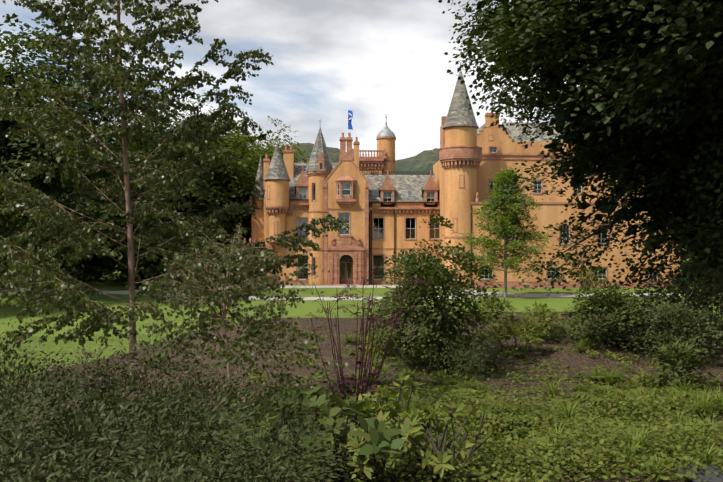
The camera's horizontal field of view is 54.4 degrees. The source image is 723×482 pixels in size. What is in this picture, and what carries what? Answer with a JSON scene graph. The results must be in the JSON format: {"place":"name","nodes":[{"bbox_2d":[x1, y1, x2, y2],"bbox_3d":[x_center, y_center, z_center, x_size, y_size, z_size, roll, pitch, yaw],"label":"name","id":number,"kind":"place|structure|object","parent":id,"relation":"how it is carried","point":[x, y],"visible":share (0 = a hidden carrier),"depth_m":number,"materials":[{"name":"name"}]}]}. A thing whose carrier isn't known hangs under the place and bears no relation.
{"place":"outdoors","nodes":[
{"label":"outdoors","id":0,"kind":"place"},
{"bbox_2d":[1,143,438,244],"bbox_3d":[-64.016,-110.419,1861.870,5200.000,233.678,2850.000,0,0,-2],"label":"hills","id":1,"kind":"structure","parent":0,"point":[424,161],"depth_m":1318.01,"materials":[{"name":"green plant"}]},
{"bbox_2d":[242,260,259,280],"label":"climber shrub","id":2,"kind":"object","parent":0,"point":[249,275],"depth_m":85.55,"materials":[{"name":"green plant"}]},
{"bbox_2d":[0,0,579,159],"label":"sky","id":3,"kind":"structure","parent":0,"point":[375,60],"materials":[{"name":"white"}]},
{"bbox_2d":[0,311,722,481],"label":"bank","id":4,"kind":"structure","parent":0,"point":[573,360],"depth_m":16.86,"materials":[{"name":"green plant"}]},
{"bbox_2d":[0,349,121,456],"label":"gorse shrub","id":5,"kind":"object","parent":4,"relation":"on","point":[41,389],"depth_m":7.87,"materials":[{"name":"green plant"}]},
{"bbox_2d":[0,352,124,426],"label":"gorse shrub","id":6,"kind":"object","parent":4,"relation":"on","point":[42,383],"depth_m":8.86,"materials":[{"name":"green plant"}]},
{"bbox_2d":[0,313,181,481],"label":"gorse shrub","id":7,"kind":"object","parent":4,"relation":"on","point":[42,388],"depth_m":5.70,"materials":[{"name":"green plant"}]},
{"bbox_2d":[13,360,191,442],"bbox_3d":[-3.225,2.155,8.663,2.285,1.202,2.029,0,0,-2],"label":"gorse shrub","id":8,"kind":"object","parent":4,"relation":"on","point":[100,392],"depth_m":8.66,"materials":[{"name":"green plant"}]},
{"bbox_2d":[0,342,222,481],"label":"gorse shrub","id":9,"kind":"object","parent":4,"relation":"on","point":[86,446],"depth_m":4.71,"materials":[{"name":"green plant"}]},
{"bbox_2d":[0,336,249,466],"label":"gorse shrub","id":10,"kind":"object","parent":4,"relation":"on","point":[95,396],"depth_m":7.28,"materials":[{"name":"green plant"}]},
{"bbox_2d":[0,340,308,436],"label":"gorse shrub leaves","id":11,"kind":"object","parent":4,"relation":"on","point":[99,381],"visible":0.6,"depth_m":5.34,"materials":[{"name":"brown plant"}]},
{"bbox_2d":[0,325,344,481],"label":"gorse shrub","id":12,"kind":"object","parent":4,"relation":"on","point":[162,360],"depth_m":5.69,"materials":[{"name":"green plant"}]},
{"bbox_2d":[0,423,344,481],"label":"gorse shrub","id":13,"kind":"object","parent":4,"relation":"on","point":[133,473],"visible":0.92,"depth_m":3.40,"materials":[{"name":"green plant"}]},
{"bbox_2d":[0,0,350,399],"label":"birch","id":14,"kind":"object","parent":4,"relation":"on","point":[33,197],"depth_m":9.53,"materials":[{"name":"green plant"}]},
{"bbox_2d":[0,368,352,481],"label":"gorse shrub","id":15,"kind":"object","parent":4,"relation":"on","point":[135,446],"depth_m":4.49,"materials":[{"name":"green plant"}]},
{"bbox_2d":[101,368,260,448],"bbox_3d":[-1.983,2.039,7.784,1.859,1.271,1.662,0,0,-2],"label":"gorse shrub","id":16,"kind":"object","parent":4,"relation":"on","point":[181,397],"depth_m":7.79,"materials":[{"name":"green plant"}]},
{"bbox_2d":[0,352,361,481],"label":"gorse shrub","id":17,"kind":"object","parent":4,"relation":"on","point":[111,415],"depth_m":4.01,"materials":[{"name":"green plant"}]},
{"bbox_2d":[95,211,347,424],"bbox_3d":[-1.607,0.994,8.008,2.890,2.680,3.110,0,0,-2],"label":"birch sapling","id":18,"kind":"object","parent":4,"relation":"on","point":[176,303],"depth_m":7.70,"materials":[{"name":"green plant"}]},
{"bbox_2d":[187,386,367,474],"bbox_3d":[-0.674,1.637,5.955,1.655,0.771,1.506,0,0,-2],"label":"leafy plant","id":19,"kind":"object","parent":4,"relation":"on","point":[333,412],"depth_m":5.90,"materials":[{"name":"green plant"}]},
{"bbox_2d":[250,385,360,451],"bbox_3d":[-0.516,1.848,7.224,1.269,0.674,1.094,0,0,-2],"label":"leafy plant","id":20,"kind":"object","parent":4,"relation":"on","point":[316,397],"depth_m":7.11,"materials":[{"name":"green plant"}]},
{"bbox_2d":[250,393,404,481],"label":"leafy plant","id":21,"kind":"object","parent":4,"relation":"on","point":[373,435],"depth_m":5.32,"materials":[{"name":"green plant"}]},
{"bbox_2d":[303,257,415,424],"bbox_3d":[-0.049,1.148,8.093,0.937,1.944,1.400,0,0,-32],"label":"purple plant","id":22,"kind":"object","parent":4,"relation":"on","point":[362,353],"depth_m":7.98,"materials":[{"name":"plant"}]},
{"bbox_2d":[293,255,426,336],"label":"purple plant leaves","id":23,"kind":"object","parent":22,"relation":"attached to","point":[374,304],"visible":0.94,"depth_m":7.90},
{"bbox_2d":[0,373,722,481],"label":"ground cover plants","id":24,"kind":"object","parent":4,"relation":"on","point":[515,450],"visible":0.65,"depth_m":5.91,"materials":[{"name":"green plant"}]},
{"bbox_2d":[321,400,435,481],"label":"big rhododendron","id":25,"kind":"object","parent":4,"relation":"on","point":[365,468],"depth_m":5.27,"materials":[{"name":"green plant"}]},
{"bbox_2d":[357,323,408,358],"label":"rhododendron shrub","id":26,"kind":"object","parent":4,"relation":"on","point":[381,349],"depth_m":17.57,"materials":[{"name":"green plant"}]},
{"bbox_2d":[344,375,471,449],"bbox_3d":[0.444,1.711,6.906,1.300,0.791,1.270,0,0,-2],"label":"big rhododendron","id":27,"kind":"object","parent":4,"relation":"on","point":[394,394],"depth_m":6.81,"materials":[{"name":"green plant"}]},
{"bbox_2d":[136,370,722,481],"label":"fern plants","id":28,"kind":"object","parent":4,"relation":"on","point":[472,384],"depth_m":8.95,"materials":[{"name":"green plant"}]},
{"bbox_2d":[369,213,502,371],"bbox_3d":[1.671,1.247,15.924,2.993,3.762,3.377,0,0,-2],"label":"shrub","id":29,"kind":"object","parent":4,"relation":"on","point":[440,275],"depth_m":15.56,"materials":[{"name":"green plant"}]},
{"bbox_2d":[386,399,504,481],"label":"big rhododendron","id":30,"kind":"object","parent":4,"relation":"on","point":[413,432],"depth_m":5.41,"materials":[{"name":"green plant"}]},
{"bbox_2d":[177,308,722,481],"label":"grass tufts","id":31,"kind":"object","parent":4,"relation":"on","point":[704,402],"visible":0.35,"depth_m":8.21,"materials":[{"name":"green plant"}]},
{"bbox_2d":[208,325,722,456],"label":"ground cover plants","id":32,"kind":"object","parent":4,"relation":"on","point":[596,366],"visible":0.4,"depth_m":14.19,"materials":[{"name":"green plant"}]},
{"bbox_2d":[413,326,523,380],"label":"yew shrub","id":33,"kind":"object","parent":4,"relation":"on","point":[470,358],"depth_m":14.94,"materials":[{"name":"green plant"}]},
{"bbox_2d":[260,324,722,471],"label":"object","id":34,"kind":"object","parent":4,"relation":"on","point":[493,379],"visible":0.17,"depth_m":14.82,"materials":[{"name":"brown plant"}]},
{"bbox_2d":[474,295,516,322],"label":"rhododendron shrub","id":35,"kind":"object","parent":4,"relation":"on","point":[508,306],"depth_m":21.63,"materials":[{"name":"green plant"}]},
{"bbox_2d":[293,338,722,405],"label":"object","id":36,"kind":"object","parent":4,"relation":"on","point":[515,377],"visible":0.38,"depth_m":13.88,"materials":[{"name":"green plant"}]},
{"bbox_2d":[478,313,545,356],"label":"rhododendron shrub","id":37,"kind":"object","parent":4,"relation":"on","point":[519,332],"depth_m":17.18,"materials":[{"name":"green plant"}]},
{"bbox_2d":[514,301,570,343],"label":"rhododendron shrub","id":38,"kind":"object","parent":4,"relation":"on","point":[537,314],"depth_m":18.64,"materials":[{"name":"green plant"}]},
{"bbox_2d":[438,0,722,318],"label":"tree","id":39,"kind":"object","parent":4,"relation":"on","point":[560,19],"depth_m":23.99,"materials":[{"name":"green plant"}]},
{"bbox_2d":[560,262,649,348],"bbox_3d":[6.298,1.757,18.110,2.608,2.464,2.641,0,0,-2],"label":"shrub","id":40,"kind":"object","parent":4,"relation":"on","point":[615,298],"depth_m":17.94,"materials":[{"name":"green plant"}]},
{"bbox_2d":[501,304,722,372],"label":"plant leaves","id":41,"kind":"object","parent":4,"relation":"on","point":[607,349],"visible":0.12,"depth_m":18.03,"materials":[{"name":"green plant"}]},
{"bbox_2d":[577,295,722,367],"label":"hedge shrub","id":42,"kind":"object","parent":4,"relation":"on","point":[654,334],"depth_m":16.79,"materials":[{"name":"green plant"}]},
{"bbox_2d":[620,266,722,341],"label":"hedge shrub","id":43,"kind":"object","parent":4,"relation":"on","point":[696,293],"depth_m":19.48,"materials":[{"name":"green plant"}]},
{"bbox_2d":[639,339,722,395],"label":"rhododendron shrub","id":44,"kind":"object","parent":4,"relation":"on","point":[675,356],"depth_m":13.23,"materials":[{"name":"green plant"}]},
{"bbox_2d":[0,247,722,335],"bbox_3d":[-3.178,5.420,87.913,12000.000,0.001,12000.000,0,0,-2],"label":"lawn","id":45,"kind":"structure","parent":0,"point":[307,307],"depth_m":59.99,"materials":[{"name":"green plant"}]},
{"bbox_2d":[0,224,41,283],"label":"bush","id":46,"kind":"object","parent":45,"relation":"on","point":[4,260],"depth_m":83.83,"materials":[{"name":"green plant"}]},
{"bbox_2d":[0,46,66,246],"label":"dark tree","id":47,"kind":"object","parent":45,"relation":"on","point":[6,229],"depth_m":73.15,"materials":[{"name":"green plant"}]},
{"bbox_2d":[0,77,70,235],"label":"dark tree","id":48,"kind":"object","parent":45,"relation":"on","point":[24,217],"depth_m":95.76,"materials":[{"name":"green plant"}]},
{"bbox_2d":[1,183,94,259],"bbox_3d":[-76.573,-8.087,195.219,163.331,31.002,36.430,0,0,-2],"label":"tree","id":49,"kind":"object","parent":45,"relation":"on","point":[40,221],"depth_m":196.12,"materials":[{"name":"green plant"}]},
{"bbox_2d":[4,182,95,252],"bbox_3d":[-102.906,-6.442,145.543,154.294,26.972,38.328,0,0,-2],"label":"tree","id":50,"kind":"object","parent":45,"relation":"on","point":[79,203],"visible":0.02,"depth_m":145.26,"materials":[{"name":"green plant"}]},
{"bbox_2d":[27,203,127,282],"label":"bush","id":51,"kind":"object","parent":45,"relation":"on","point":[83,271],"depth_m":92.51,"materials":[{"name":"green plant"}]},
{"bbox_2d":[0,13,199,295],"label":"dark tree","id":52,"kind":"object","parent":45,"relation":"on","point":[70,83],"depth_m":60.72,"materials":[{"name":"green plant"}]},
{"bbox_2d":[85,90,208,197],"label":"beech tree","id":53,"kind":"object","parent":45,"relation":"on","point":[204,93],"depth_m":123.26,"materials":[{"name":"green plant"}]},
{"bbox_2d":[57,80,240,285],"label":"tree","id":54,"kind":"object","parent":45,"relation":"on","point":[160,132],"depth_m":86.73,"materials":[{"name":"green plant"}]},
{"bbox_2d":[108,258,189,279],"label":"bush","id":55,"kind":"object","parent":45,"relation":"on","point":[121,273],"depth_m":98.95,"materials":[{"name":"green plant"}]},
{"bbox_2d":[120,224,200,287],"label":"bush","id":56,"kind":"object","parent":45,"relation":"on","point":[150,271],"depth_m":78.63,"materials":[{"name":"green plant"}]},
{"bbox_2d":[176,129,263,257],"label":"tree","id":57,"kind":"object","parent":45,"relation":"on","point":[230,169],"depth_m":92.16,"materials":[{"name":"green plant"}]},
{"bbox_2d":[199,230,246,283],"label":"bush","id":58,"kind":"object","parent":45,"relation":"on","point":[224,239],"depth_m":89.55,"materials":[{"name":"green plant"}]},
{"bbox_2d":[169,106,308,225],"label":"beech tree","id":59,"kind":"object","parent":45,"relation":"on","point":[259,151],"depth_m":104.40,"materials":[{"name":"green plant"}]},
{"bbox_2d":[227,131,310,168],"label":"beech tree","id":60,"kind":"object","parent":45,"relation":"on","point":[300,159],"depth_m":131.58,"materials":[{"name":"green plant"}]},
{"bbox_2d":[244,125,481,287],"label":"stone trim","id":61,"kind":"structure","parent":45,"relation":"on","point":[461,153],"depth_m":81.46,"materials":[{"name":"brown stone"}]},
{"bbox_2d":[251,127,476,284],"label":"turrets","id":62,"kind":"object","parent":45,"relation":"on","point":[458,201],"visible":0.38,"depth_m":82.02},
{"bbox_2d":[252,70,478,199],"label":"conical turret roofs","id":63,"kind":"structure","parent":62,"relation":"on","point":[460,112],"depth_m":82.05,"materials":[{"name":"grey stone"}]},
{"bbox_2d":[242,60,676,287],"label":"castle","id":64,"kind":"structure","parent":45,"relation":"on","point":[347,245],"depth_m":86.65,"materials":[{"name":"orange stone"}]},
{"bbox_2d":[298,213,348,223],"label":"window blinds","id":65,"kind":"object","parent":64,"relation":"attached to","point":[340,217],"depth_m":86.94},
{"bbox_2d":[339,258,352,283],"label":"door","id":66,"kind":"structure","parent":64,"relation":"attached to","point":[345,279],"depth_m":86.94,"materials":[{"name":"brown wood"}]},
{"bbox_2d":[348,110,352,129],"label":"flag","id":67,"kind":"object","parent":64,"relation":"attached to","point":[350,121],"visible":0.9,"depth_m":95.97,"materials":[{"name":"blue fabric"}]},
{"bbox_2d":[306,128,412,195],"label":"turret roof","id":68,"kind":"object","parent":64,"relation":"attached to","point":[376,191],"visible":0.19,"depth_m":87.91,"materials":[{"name":"grey stone"}]},
{"bbox_2d":[260,62,460,156],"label":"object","id":69,"kind":"object","parent":64,"relation":"attached to","point":[385,131],"visible":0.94,"depth_m":96.30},
{"bbox_2d":[243,116,679,284],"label":"castle wall","id":70,"kind":"structure","parent":45,"relation":"on","point":[548,214],"depth_m":86.64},
{"bbox_2d":[374,229,438,237],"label":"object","id":71,"kind":"structure","parent":70,"relation":"in","point":[433,234],"depth_m":88.52,"materials":[{"name":"wood"}]},
{"bbox_2d":[253,122,621,209],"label":"roof","id":72,"kind":"structure","parent":70,"relation":"on","point":[414,184],"depth_m":89.69,"materials":[{"name":"grey stone"}]},
{"bbox_2d":[297,147,655,279],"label":"windows","id":73,"kind":"structure","parent":70,"relation":"in","point":[378,228],"depth_m":87.88,"materials":[{"name":"grey glass"}]},
{"bbox_2d":[496,296,515,297],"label":"tree base","id":74,"kind":"object","parent":45,"relation":"on","point":[506,297],"visible":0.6,"depth_m":67.31,"materials":[{"name":"green plant"}]},
{"bbox_2d":[459,167,553,296],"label":"small tree","id":75,"kind":"object","parent":45,"relation":"on","point":[503,177],"depth_m":67.15,"materials":[{"name":"green plant"}]},
{"bbox_2d":[566,260,598,290],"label":"lawn shrub","id":76,"kind":"object","parent":45,"relation":"on","point":[580,274],"depth_m":74.42,"materials":[{"name":"green plant"}]},
{"bbox_2d":[0,285,722,299],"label":"drive gravel","id":77,"kind":"structure","parent":0,"point":[520,295],"depth_m":71.15,"materials":[{"name":"grey gravel"}]},
{"bbox_2d":[676,454,722,481],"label":"tarmac path","id":78,"kind":"structure","parent":0,"point":[711,477],"depth_m":5.17,"materials":[{"name":"grey asphalt"}]},
{"bbox_2d":[695,246,722,292],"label":"bush","id":79,"kind":"object","parent":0,"point":[714,279],"depth_m":73.18,"materials":[{"name":"green plant"}]}
]}

